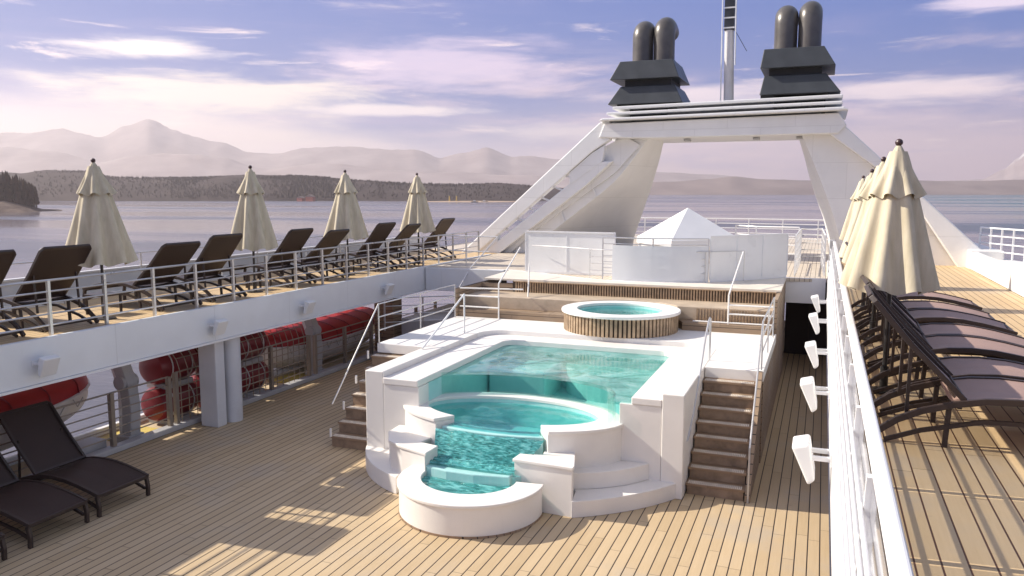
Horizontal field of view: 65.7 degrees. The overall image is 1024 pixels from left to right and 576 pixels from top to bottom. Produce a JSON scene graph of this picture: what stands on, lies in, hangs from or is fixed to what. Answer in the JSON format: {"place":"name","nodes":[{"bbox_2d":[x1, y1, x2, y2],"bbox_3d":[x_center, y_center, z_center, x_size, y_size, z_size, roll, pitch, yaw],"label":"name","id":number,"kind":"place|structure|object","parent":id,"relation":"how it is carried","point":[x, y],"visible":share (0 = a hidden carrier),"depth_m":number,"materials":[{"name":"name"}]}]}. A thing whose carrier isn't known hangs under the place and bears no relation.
{"place":"outdoors","nodes":[
{"label":"outdoors","id":0,"kind":"place"},
{"bbox_2d":[0,201,61,212],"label":"headland","id":1,"kind":"structure","parent":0,"point":[8,207],"depth_m":671.40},
{"bbox_2d":[0,171,39,206],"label":"conifer forest","id":2,"kind":"object","parent":1,"relation":"on","point":[15,189],"visible":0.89,"depth_m":691.03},
{"bbox_2d":[0,249,495,344],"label":"side deck","id":3,"kind":"structure","parent":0,"point":[96,311],"depth_m":18.48,"materials":[{"name":"brown wood"}]},
{"bbox_2d":[0,249,25,337],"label":"sun lounger","id":4,"kind":"object","parent":3,"relation":"on","point":[7,257],"visible":0.88,"depth_m":13.53,"materials":[{"name":"fabric"}]},
{"bbox_2d":[3,244,98,331],"bbox_3d":[-9.142,-0.071,14.945,2.437,1.531,1.083,3,8,24],"label":"sun lounger","id":5,"kind":"object","parent":3,"relation":"on","point":[50,262],"visible":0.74,"depth_m":14.52,"materials":[{"name":"fabric"}]},
{"bbox_2d":[65,158,137,319],"bbox_3d":[-8.021,-0.944,15.479,1.298,3.138,1.319,6,9,42],"label":"parasol","id":6,"kind":"object","parent":3,"relation":"on","point":[97,224],"visible":0.94,"depth_m":15.18,"materials":[{"name":"fabric"}]},
{"bbox_2d":[84,292,122,314],"bbox_3d":[-8.394,0.320,16.321,0.500,0.420,0.500,3,7,21],"label":"side table","id":7,"kind":"object","parent":3,"relation":"on","point":[99,293],"visible":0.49,"depth_m":16.21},
{"bbox_2d":[82,241,202,311],"bbox_3d":[-8.086,-0.319,17.375,2.534,1.437,1.083,3,8,24],"label":"sun lounger","id":8,"kind":"object","parent":3,"relation":"on","point":[166,254],"visible":0.75,"depth_m":17.02,"materials":[{"name":"fabric"}]},
{"bbox_2d":[134,233,246,301],"bbox_3d":[-7.616,-0.534,18.743,2.436,1.531,1.083,3,7,22],"label":"sun lounger","id":9,"kind":"object","parent":3,"relation":"on","point":[220,246],"visible":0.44,"depth_m":18.38,"materials":[{"name":"fabric"}]},
{"bbox_2d":[3,229,399,303],"bbox_3d":[-8.802,-0.515,20.706,0.032,1.016,24.032,3,7,21],"label":"railing","id":10,"kind":"object","parent":3,"relation":"on","point":[140,256],"visible":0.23,"depth_m":19.70,"materials":[{"name":"metal"}]},
{"bbox_2d":[0,235,420,310],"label":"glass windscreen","id":11,"kind":"object","parent":3,"relation":"on","point":[13,290],"visible":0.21,"depth_m":19.67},
{"bbox_2d":[0,230,479,335],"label":"railing","id":12,"kind":"object","parent":3,"relation":"on","point":[49,302],"visible":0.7,"depth_m":17.03,"materials":[{"name":"metal"}]},
{"bbox_2d":[234,272,261,289],"bbox_3d":[-6.793,-0.176,20.389,0.500,0.420,0.500,3,7,21],"label":"side table","id":13,"kind":"object","parent":3,"relation":"on","point":[247,278],"visible":0.53,"depth_m":20.39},
{"bbox_2d":[0,254,503,396],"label":"deck fascia","id":14,"kind":"structure","parent":3,"relation":"attached to","point":[84,352],"depth_m":16.64,"materials":[{"name":"metal"}]},
{"bbox_2d":[31,354,60,376],"bbox_3d":[-7.832,1.306,13.360,0.312,0.343,0.320,3,7,21],"label":"floodlight","id":15,"kind":"object","parent":14,"relation":"attached to","point":[48,365],"visible":1,"depth_m":13.29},
{"bbox_2d":[207,318,228,335],"bbox_3d":[-6.341,0.845,17.151,0.312,0.343,0.320,3,7,21],"label":"floodlight","id":16,"kind":"object","parent":14,"relation":"attached to","point":[219,326],"visible":1,"depth_m":17.06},
{"bbox_2d":[299,300,315,314],"bbox_3d":[-5.176,0.484,20.110,0.312,0.343,0.320,3,7,21],"label":"floodlight","id":17,"kind":"object","parent":14,"relation":"attached to","point":[308,305],"visible":1,"depth_m":20.02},
{"bbox_2d":[381,283,394,294],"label":"floodlight","id":18,"kind":"object","parent":14,"relation":"attached to","point":[389,287],"visible":1,"depth_m":23.71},
{"bbox_2d":[231,165,278,292],"bbox_3d":[-6.418,-1.450,19.634,1.195,3.138,1.218,4,8,27],"label":"parasol","id":19,"kind":"object","parent":3,"relation":"on","point":[252,224],"visible":0.98,"depth_m":19.29,"materials":[{"name":"fabric"}]},
{"bbox_2d":[218,228,316,287],"bbox_3d":[-6.630,-0.861,21.430,2.437,1.531,1.083,3,7,21],"label":"sun lounger","id":20,"kind":"object","parent":3,"relation":"on","point":[295,239],"visible":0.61,"depth_m":21.09,"materials":[{"name":"fabric"}]},
{"bbox_2d":[257,229,349,280],"bbox_3d":[-6.002,-0.993,22.908,2.534,1.437,1.083,3,7,22],"label":"sun lounger","id":21,"kind":"object","parent":3,"relation":"on","point":[332,238],"visible":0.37,"depth_m":22.52,"materials":[{"name":"fabric"}]},
{"bbox_2d":[323,170,368,275],"bbox_3d":[-4.937,-1.940,23.659,1.319,3.137,1.298,0,7,1],"label":"parasol","id":22,"kind":"object","parent":3,"relation":"on","point":[345,213],"visible":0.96,"depth_m":23.34,"materials":[{"name":"fabric"}]},
{"bbox_2d":[316,222,397,271],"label":"sun lounger","id":23,"kind":"object","parent":3,"relation":"on","point":[381,232],"visible":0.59,"depth_m":25.17,"materials":[{"name":"wicker"}]},
{"bbox_2d":[341,223,420,267],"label":"sun lounger","id":24,"kind":"object","parent":3,"relation":"on","point":[408,231],"visible":0.53,"depth_m":26.47,"materials":[{"name":"wicker"}]},
{"bbox_2d":[400,173,435,263],"bbox_3d":[-3.261,-2.416,27.569,1.218,3.138,1.195,-5,8,-34],"label":"parasol","id":25,"kind":"object","parent":3,"relation":"on","point":[417,209],"visible":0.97,"depth_m":27.25,"materials":[{"name":"fabric"}]},
{"bbox_2d":[400,218,455,259],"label":"sun lounger","id":26,"kind":"object","parent":3,"relation":"on","point":[443,226],"visible":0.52,"depth_m":29.21,"materials":[{"name":"wicker"}]},
{"bbox_2d":[0,170,563,200],"bbox_3d":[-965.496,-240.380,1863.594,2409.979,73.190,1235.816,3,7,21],"label":"wooded hills","id":27,"kind":"structure","parent":0,"point":[67,195],"depth_m":1549.40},
{"bbox_2d":[34,169,532,199],"bbox_3d":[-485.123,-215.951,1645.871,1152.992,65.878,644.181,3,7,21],"label":"hill forest","id":28,"kind":"object","parent":27,"relation":"on","point":[302,179],"visible":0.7,"depth_m":1582.02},
{"bbox_2d":[0,147,568,187],"bbox_3d":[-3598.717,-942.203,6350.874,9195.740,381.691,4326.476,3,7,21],"label":"mountain ridge","id":29,"kind":"structure","parent":0,"point":[16,160],"depth_m":5616.62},
{"bbox_2d":[0,119,730,181],"bbox_3d":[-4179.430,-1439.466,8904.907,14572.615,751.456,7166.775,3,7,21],"label":"mountain range","id":30,"kind":"structure","parent":0,"point":[145,137],"depth_m":7594.61,"materials":[{"name":"stone"}]},
{"bbox_2d":[0,320,829,575],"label":"deck","id":31,"kind":"structure","parent":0,"point":[278,484],"depth_m":12.64,"materials":[{"name":"brown wood"}]},
{"bbox_2d":[0,531,6,560],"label":"sun lounger","id":32,"kind":"object","parent":31,"relation":"on","point":[3,549],"visible":1,"depth_m":11.35,"materials":[{"name":"fabric"}]},
{"bbox_2d":[0,452,89,548],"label":"sun lounger","id":33,"kind":"object","parent":31,"relation":"on","point":[28,504],"visible":1,"depth_m":12.45,"materials":[{"name":"fabric"}]},
{"bbox_2d":[0,401,149,517],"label":"sun lounger","id":34,"kind":"object","parent":31,"relation":"on","point":[42,439],"visible":0.85,"depth_m":13.76,"materials":[{"name":"fabric"}]},
{"bbox_2d":[5,338,374,476],"bbox_3d":[-7.741,2.989,19.093,1.290,0.550,25.000,3,7,21],"label":"boat ledge","id":35,"kind":"object","parent":31,"relation":"attached to","point":[86,442],"visible":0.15,"depth_m":18.02,"materials":[{"name":"grey paint"}]},
{"bbox_2d":[111,364,143,442],"bbox_3d":[-8.364,2.131,16.908,0.869,2.276,0.400,3,7,21],"label":"davit","id":36,"kind":"object","parent":35,"relation":"on","point":[125,376],"visible":0.48,"depth_m":16.76,"materials":[{"name":"grey paint"}]},
{"bbox_2d":[0,375,89,451],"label":"lifeboat","id":37,"kind":"object","parent":36,"relation":"hanging from","point":[62,393],"visible":0.32,"depth_m":15.73,"materials":[{"name":"red paint"}]},
{"bbox_2d":[141,382,199,424],"bbox_3d":[-7.964,2.642,18.543,0.862,0.931,1.200,3,7,21],"label":"raft canister","id":38,"kind":"object","parent":35,"relation":"on","point":[153,402],"visible":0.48,"depth_m":18.08,"materials":[{"name":"red plastic"}]},
{"bbox_2d":[139,349,197,388],"bbox_3d":[-7.964,1.789,18.439,0.862,0.931,1.200,3,7,21],"label":"raft canister","id":39,"kind":"object","parent":38,"relation":"on","point":[157,368],"visible":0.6,"depth_m":17.99,"materials":[{"name":"red plastic"}]},
{"bbox_2d":[241,361,268,397],"bbox_3d":[-7.036,2.355,20.901,0.862,0.931,1.200,3,7,21],"label":"raft canister","id":40,"kind":"object","parent":35,"relation":"on","point":[256,378],"visible":0.33,"depth_m":20.72,"materials":[{"name":"red plastic"}]},
{"bbox_2d":[240,331,267,366],"bbox_3d":[-7.036,1.502,20.797,0.862,0.931,1.200,3,7,21],"label":"raft canister","id":41,"kind":"object","parent":40,"relation":"on","point":[253,345],"visible":0.35,"depth_m":20.62,"materials":[{"name":"red plastic"}]},
{"bbox_2d":[302,318,323,374],"bbox_3d":[-5.944,1.383,23.057,0.869,2.276,0.400,3,7,21],"label":"davit","id":42,"kind":"object","parent":35,"relation":"on","point":[312,327],"visible":0.33,"depth_m":22.90,"materials":[{"name":"grey paint"}]},
{"bbox_2d":[261,306,374,368],"bbox_3d":[-6.394,1.471,25.192,2.627,1.550,6.858,3,7,21],"label":"lifeboat","id":43,"kind":"object","parent":42,"relation":"hanging from","point":[341,319],"visible":0.34,"depth_m":24.22,"materials":[{"name":"red plastic"}]},
{"bbox_2d":[23,350,378,480],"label":"deck kerb","id":44,"kind":"structure","parent":31,"relation":"on","point":[138,440],"depth_m":18.09,"materials":[{"name":"grey paint"}]},
{"bbox_2d":[0,376,173,471],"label":"railing","id":45,"kind":"object","parent":44,"relation":"on","point":[112,418],"visible":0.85,"depth_m":16.06,"materials":[{"name":"white metal"}]},
{"bbox_2d":[172,324,311,423],"bbox_3d":[-6.712,1.902,19.907,0.407,1.670,4.990,3,7,21],"label":"railing","id":46,"kind":"object","parent":44,"relation":"on","point":[176,393],"visible":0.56,"depth_m":20.30,"materials":[{"name":"white metal"}]},
{"bbox_2d":[312,301,436,373],"bbox_3d":[-4.199,1.451,25.893,0.090,1.119,7.590,3,7,21],"label":"railing","id":47,"kind":"object","parent":44,"relation":"on","point":[344,345],"visible":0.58,"depth_m":23.78,"materials":[{"name":"white metal"}]},
{"bbox_2d":[198,341,226,427],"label":"column","id":48,"kind":"structure","parent":31,"relation":"on","point":[212,385],"depth_m":17.72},
{"bbox_2d":[223,337,242,421],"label":"column","id":49,"kind":"structure","parent":31,"relation":"on","point":[233,380],"depth_m":18.10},
{"bbox_2d":[329,351,402,450],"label":"teak stairs","id":50,"kind":"structure","parent":31,"relation":"on","point":[351,433],"depth_m":16.68,"materials":[{"name":"brown wood"}]},
{"bbox_2d":[365,446,399,493],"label":"curved plinth","id":51,"kind":"structure","parent":31,"relation":"on","point":[381,473],"depth_m":14.38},
{"bbox_2d":[374,298,401,350],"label":"railing","id":52,"kind":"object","parent":31,"relation":"on","point":[392,332],"depth_m":25.81,"materials":[{"name":"white metal"}]},
{"bbox_2d":[388,425,437,472],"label":"pier","id":53,"kind":"structure","parent":31,"relation":"on","point":[408,447],"depth_m":13.95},
{"bbox_2d":[397,466,543,538],"bbox_3d":[-0.755,3.438,13.007,2.460,0.530,1.970,3,7,21],"label":"basin","id":54,"kind":"object","parent":31,"relation":"on","point":[439,507],"visible":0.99,"depth_m":12.31,"materials":[{"name":"white"}]},
{"bbox_2d":[426,428,543,485],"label":"cascade","id":55,"kind":"object","parent":54,"relation":"in","point":[465,456],"visible":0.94,"depth_m":13.50,"materials":[{"name":"liquid"}]},
{"bbox_2d":[403,392,622,467],"bbox_3d":[-0.012,2.863,14.851,4.359,1.225,2.270,3,7,21],"label":"basin","id":56,"kind":"object","parent":31,"relation":"on","point":[589,441],"visible":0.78,"depth_m":14.50,"materials":[{"name":"tile"}]},
{"bbox_2d":[365,332,716,499],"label":"swimming pool","id":57,"kind":"structure","parent":31,"relation":"on","point":[646,393],"depth_m":16.39,"materials":[{"name":"paint"}]},
{"bbox_2d":[421,294,464,349],"bbox_3d":[-1.554,0.737,18.229,0.044,0.971,2.231,3,7,21],"label":"handrail","id":58,"kind":"object","parent":57,"relation":"on","point":[444,319],"visible":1,"depth_m":18.57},
{"bbox_2d":[686,317,711,441],"bbox_3d":[3.520,1.631,14.933,0.069,1.831,2.733,3,7,21],"label":"handrail","id":59,"kind":"object","parent":57,"relation":"attached to","point":[709,324],"visible":0.97,"depth_m":15.15,"materials":[{"name":"metal"}]},
{"bbox_2d":[513,450,574,517],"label":"pier","id":60,"kind":"structure","parent":31,"relation":"on","point":[553,473],"depth_m":12.98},
{"bbox_2d":[377,316,775,381],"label":"pool platform","id":61,"kind":"structure","parent":31,"relation":"on","point":[735,356],"depth_m":18.57,"materials":[{"name":"white"}]},
{"bbox_2d":[332,284,455,403],"bbox_3d":[-2.629,1.148,18.968,0.032,1.858,5.927,3,7,21],"label":"handrail","id":62,"kind":"object","parent":61,"relation":"on","point":[420,317],"visible":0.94,"depth_m":18.71,"materials":[{"name":"metal"}]},
{"bbox_2d":[460,247,529,318],"bbox_3d":[-0.040,-0.153,22.146,1.549,1.790,2.482,6,9,42],"label":"railing","id":63,"kind":"object","parent":61,"relation":"on","point":[498,288],"visible":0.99,"depth_m":21.64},
{"bbox_2d":[562,301,680,338],"bbox_3d":[2.720,0.763,19.896,2.960,0.515,2.840,3,7,21],"label":"hot tub","id":64,"kind":"object","parent":61,"relation":"on","point":[622,319],"visible":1,"depth_m":18.94,"materials":[{"name":"brown wood"}]},
{"bbox_2d":[455,280,776,334],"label":"bench terrace","id":65,"kind":"structure","parent":31,"relation":"on","point":[545,301],"depth_m":21.36,"materials":[{"name":"brown wood"}]},
{"bbox_2d":[693,251,772,325],"bbox_3d":[5.886,0.037,20.581,1.900,1.790,2.877,3,7,21],"label":"railing","id":66,"kind":"object","parent":65,"relation":"on","point":[728,314],"visible":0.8,"depth_m":19.30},
{"bbox_2d":[571,461,675,517],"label":"curved steps","id":67,"kind":"structure","parent":31,"relation":"on","point":[619,487],"depth_m":13.33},
{"bbox_2d":[686,371,762,502],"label":"teak stairs","id":68,"kind":"structure","parent":31,"relation":"on","point":[718,467],"depth_m":14.42,"materials":[{"name":"brown wood"}]},
{"bbox_2d":[747,297,774,502],"bbox_3d":[5.073,1.928,16.029,0.034,2.797,5.934,3,7,21],"label":"handrail","id":69,"kind":"object","parent":31,"relation":"on","point":[761,347],"visible":1,"depth_m":14.89,"materials":[{"name":"metal"}]},
{"bbox_2d":[759,281,785,462],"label":"passage side wall","id":70,"kind":"structure","parent":31,"relation":"on","point":[770,383],"depth_m":19.07,"materials":[{"name":"brown wood"}]},
{"bbox_2d":[784,283,826,355],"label":"passage wall","id":71,"kind":"structure","parent":31,"relation":"on","point":[799,331],"depth_m":25.66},
{"bbox_2d":[401,304,453,334],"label":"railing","id":72,"kind":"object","parent":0,"point":[407,327],"depth_m":25.54,"materials":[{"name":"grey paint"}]},
{"bbox_2d":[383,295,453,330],"bbox_3d":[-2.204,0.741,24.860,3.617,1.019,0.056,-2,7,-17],"label":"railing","id":73,"kind":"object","parent":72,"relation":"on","point":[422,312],"visible":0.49,"depth_m":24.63,"materials":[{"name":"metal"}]},
{"bbox_2d":[0,195,1023,575],"bbox_3d":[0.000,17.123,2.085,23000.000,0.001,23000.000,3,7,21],"label":"sea","id":74,"kind":"structure","parent":0,"point":[148,225],"depth_m":473.27,"materials":[{"name":"liquid"}]},
{"bbox_2d":[0,0,1023,180],"label":"sky","id":75,"kind":"structure","parent":0,"point":[437,78],"materials":[{"name":"blue"}]},
{"bbox_2d":[430,234,827,282],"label":"cross deck","id":76,"kind":"structure","parent":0,"point":[810,267],"depth_m":27.77,"materials":[{"name":"white wood"}]},
{"bbox_2d":[437,235,497,286],"bbox_3d":[-1.419,-0.801,26.606,1.679,1.882,2.241,-2,7,-18],"label":"handrail","id":77,"kind":"object","parent":76,"relation":"on","point":[466,250],"visible":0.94,"depth_m":26.79,"materials":[{"name":"metal"}]},
{"bbox_2d":[525,231,615,275],"bbox_3d":[1.744,-1.063,24.090,2.893,1.294,0.123,3,8,23],"label":"windbreak panel","id":78,"kind":"object","parent":76,"relation":"on","point":[544,258],"visible":0.82,"depth_m":24.08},
{"bbox_2d":[484,269,785,291],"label":"deck edge beam","id":79,"kind":"structure","parent":76,"relation":"attached to","point":[770,285],"depth_m":22.00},
{"bbox_2d":[532,245,744,282],"bbox_3d":[3.353,-0.693,22.806,6.315,0.862,1.154,3,7,21],"label":"railing","id":80,"kind":"object","parent":76,"relation":"on","point":[611,257],"visible":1,"depth_m":22.57,"materials":[{"name":"metal"}]},
{"bbox_2d":[602,237,709,279],"bbox_3d":[3.974,-0.792,22.148,2.962,1.219,0.316,2,7,14],"label":"railing","id":81,"kind":"object","parent":76,"relation":"on","point":[652,244],"visible":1,"depth_m":22.02,"materials":[{"name":"metal"}]},
{"bbox_2d":[612,244,708,282],"bbox_3d":[3.958,-0.697,22.288,2.856,1.004,0.997,5,8,34],"label":"frosted screen","id":82,"kind":"object","parent":76,"relation":"on","point":[679,264],"visible":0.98,"depth_m":21.93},
{"bbox_2d":[637,208,732,245],"bbox_3d":[5.867,-1.705,26.577,2.500,1.960,2.500,-2,7,-17],"label":"canopy tent","id":83,"kind":"object","parent":76,"relation":"on","point":[687,223],"visible":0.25,"depth_m":25.88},
{"bbox_2d":[462,94,980,266],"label":"funnel arch","id":84,"kind":"structure","parent":76,"relation":"on","point":[608,188],"depth_m":29.62,"materials":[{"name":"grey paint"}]},
{"bbox_2d":[608,17,689,108],"bbox_3d":[5.469,-8.656,30.808,2.814,3.598,2.845,3,7,21],"label":"funnel","id":85,"kind":"object","parent":84,"relation":"on","point":[645,75],"visible":1,"depth_m":30.02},
{"bbox_2d":[720,0,746,100],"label":"mast","id":86,"kind":"object","parent":84,"relation":"on","point":[730,17],"visible":0.84,"depth_m":29.53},
{"bbox_2d":[760,1,840,98],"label":"funnel","id":87,"kind":"object","parent":84,"relation":"on","point":[789,67],"visible":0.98,"depth_m":28.08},
{"bbox_2d":[635,217,827,243],"bbox_3d":[10.546,-2.861,39.303,15.050,1.177,1.054,3,7,21],"label":"railing","id":88,"kind":"object","parent":76,"relation":"on","point":[748,228],"visible":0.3,"depth_m":38.88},
{"bbox_2d":[709,233,788,281],"bbox_3d":[6.777,-0.874,22.541,2.937,1.294,0.140,-3,8,-26],"label":"windbreak panel","id":89,"kind":"object","parent":76,"relation":"on","point":[766,256],"visible":0.96,"depth_m":22.46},
{"bbox_2d":[735,225,799,254],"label":"railing","id":90,"kind":"object","parent":76,"relation":"on","point":[765,227],"visible":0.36,"depth_m":28.16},
{"bbox_2d":[785,277,825,303],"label":"cross beam","id":91,"kind":"structure","parent":76,"relation":"attached to","point":[799,292],"depth_m":23.02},
{"bbox_2d":[794,228,826,275],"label":"railing","id":92,"kind":"object","parent":76,"relation":"on","point":[798,246],"visible":1,"depth_m":25.29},
{"bbox_2d":[826,260,841,575],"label":"deck fascia","id":93,"kind":"structure","parent":76,"relation":"attached to","point":[836,566],"depth_m":7.47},
{"bbox_2d":[792,434,831,483],"bbox_3d":[3.157,1.804,8.365,0.390,0.429,0.400,3,7,21],"label":"floodlight","id":94,"kind":"object","parent":93,"relation":"attached to","point":[803,449],"visible":1,"depth_m":8.21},
{"bbox_2d":[800,376,829,411],"bbox_3d":[4.212,1.478,11.046,0.390,0.429,0.400,3,7,21],"label":"floodlight","id":95,"kind":"object","parent":93,"relation":"attached to","point":[809,388],"visible":1,"depth_m":10.89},
{"bbox_2d":[805,340,828,368],"bbox_3d":[5.267,1.151,13.728,0.390,0.429,0.400,3,7,21],"label":"floodlight","id":96,"kind":"object","parent":93,"relation":"attached to","point":[813,350],"visible":1,"depth_m":13.57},
{"bbox_2d":[808,312,827,334],"bbox_3d":[6.541,0.757,16.964,0.390,0.429,0.400,3,7,21],"label":"floodlight","id":97,"kind":"object","parent":93,"relation":"attached to","point":[815,321],"visible":0.98,"depth_m":16.80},
{"bbox_2d":[811,294,827,312],"bbox_3d":[7.705,0.397,19.923,0.390,0.429,0.400,3,7,21],"label":"floodlight","id":98,"kind":"object","parent":93,"relation":"attached to","point":[816,301],"visible":0.98,"depth_m":19.76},
{"bbox_2d":[828,240,913,575],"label":"parapet rail","id":99,"kind":"object","parent":93,"relation":"on","point":[864,493],"visible":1,"depth_m":4.93,"materials":[{"name":"white metal"}]},
{"bbox_2d":[563,176,1023,194],"bbox_3d":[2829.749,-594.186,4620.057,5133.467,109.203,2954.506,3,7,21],"label":"bare hills","id":100,"kind":"structure","parent":0,"point":[734,185],"depth_m":4274.31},
{"bbox_2d":[840,261,1023,575],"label":"side deck","id":101,"kind":"structure","parent":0,"point":[960,500],"depth_m":7.03,"materials":[{"name":"brown wood"}]},
{"bbox_2d":[839,175,864,240],"bbox_3d":[9.150,-1.492,20.892,1.041,2.918,1.011,5,8,33],"label":"parasol","id":102,"kind":"object","parent":101,"relation":"on","point":[850,213],"visible":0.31,"depth_m":20.82,"materials":[{"name":"fabric"}]},
{"bbox_2d":[838,169,873,306],"bbox_3d":[7.698,-1.073,17.186,1.158,2.981,1.136,2,7,14],"label":"parasol","id":103,"kind":"object","parent":101,"relation":"on","point":[851,226],"visible":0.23,"depth_m":17.07,"materials":[{"name":"fabric"}]},
{"bbox_2d":[842,157,885,340],"bbox_3d":[6.127,-0.646,13.289,1.066,3.074,1.097,5,9,37],"label":"parasol","id":104,"kind":"object","parent":101,"relation":"on","point":[865,196],"visible":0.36,"depth_m":13.27,"materials":[{"name":"fabric"}]},
{"bbox_2d":[838,139,940,394],"bbox_3d":[4.670,-0.254,9.813,1.119,3.137,1.087,2,7,16],"label":"parasol","id":105,"kind":"object","parent":101,"relation":"on","point":[891,253],"visible":0.98,"depth_m":9.52,"materials":[{"name":"fabric"}]},
{"bbox_2d":[845,241,982,320],"bbox_3d":[7.749,-0.114,15.457,2.374,1.493,1.026,3,7,20],"label":"sun lounger","id":106,"kind":"object","parent":101,"relation":"on","point":[942,297],"visible":0.42,"depth_m":15.35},
{"bbox_2d":[847,297,995,334],"bbox_3d":[7.136,0.071,13.933,2.374,1.493,1.026,3,8,23],"label":"sun lounger","id":107,"kind":"object","parent":101,"relation":"on","point":[916,304],"visible":0.17,"depth_m":13.96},
{"bbox_2d":[856,295,1017,347],"bbox_3d":[6.788,0.196,12.909,2.374,1.493,1.026,3,7,22],"label":"sun lounger","id":108,"kind":"object","parent":101,"relation":"on","point":[919,316],"visible":0.38,"depth_m":12.85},
{"bbox_2d":[860,275,1023,414],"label":"sun lounger","id":109,"kind":"object","parent":101,"relation":"on","point":[961,366],"visible":0.46,"depth_m":9.16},
{"bbox_2d":[860,291,1023,363],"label":"sun lounger","id":110,"kind":"object","parent":101,"relation":"on","point":[926,329],"visible":0.34,"depth_m":11.56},
{"bbox_2d":[863,290,1023,379],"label":"sun lounger","id":111,"kind":"object","parent":101,"relation":"on","point":[964,345],"visible":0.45,"depth_m":10.43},
{"bbox_2d":[864,284,1023,447],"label":"sun lounger","id":112,"kind":"object","parent":101,"relation":"on","point":[968,391],"visible":0.88,"depth_m":7.91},
{"bbox_2d":[966,243,1023,296],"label":"bulwark","id":113,"kind":"object","parent":101,"relation":"attached to","point":[985,262],"visible":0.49,"depth_m":22.39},
{"bbox_2d":[978,259,1023,297],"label":"side platform","id":114,"kind":"structure","parent":113,"relation":"attached to","point":[1018,264],"depth_m":24.38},
{"bbox_2d":[979,227,1023,262],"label":"railing","id":115,"kind":"object","parent":114,"relation":"on","point":[1002,237],"visible":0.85,"depth_m":25.52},
{"bbox_2d":[955,153,1023,180],"bbox_3d":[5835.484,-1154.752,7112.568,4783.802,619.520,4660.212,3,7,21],"label":"snowy mountain","id":116,"kind":"structure","parent":0,"point":[1014,170],"depth_m":6675.98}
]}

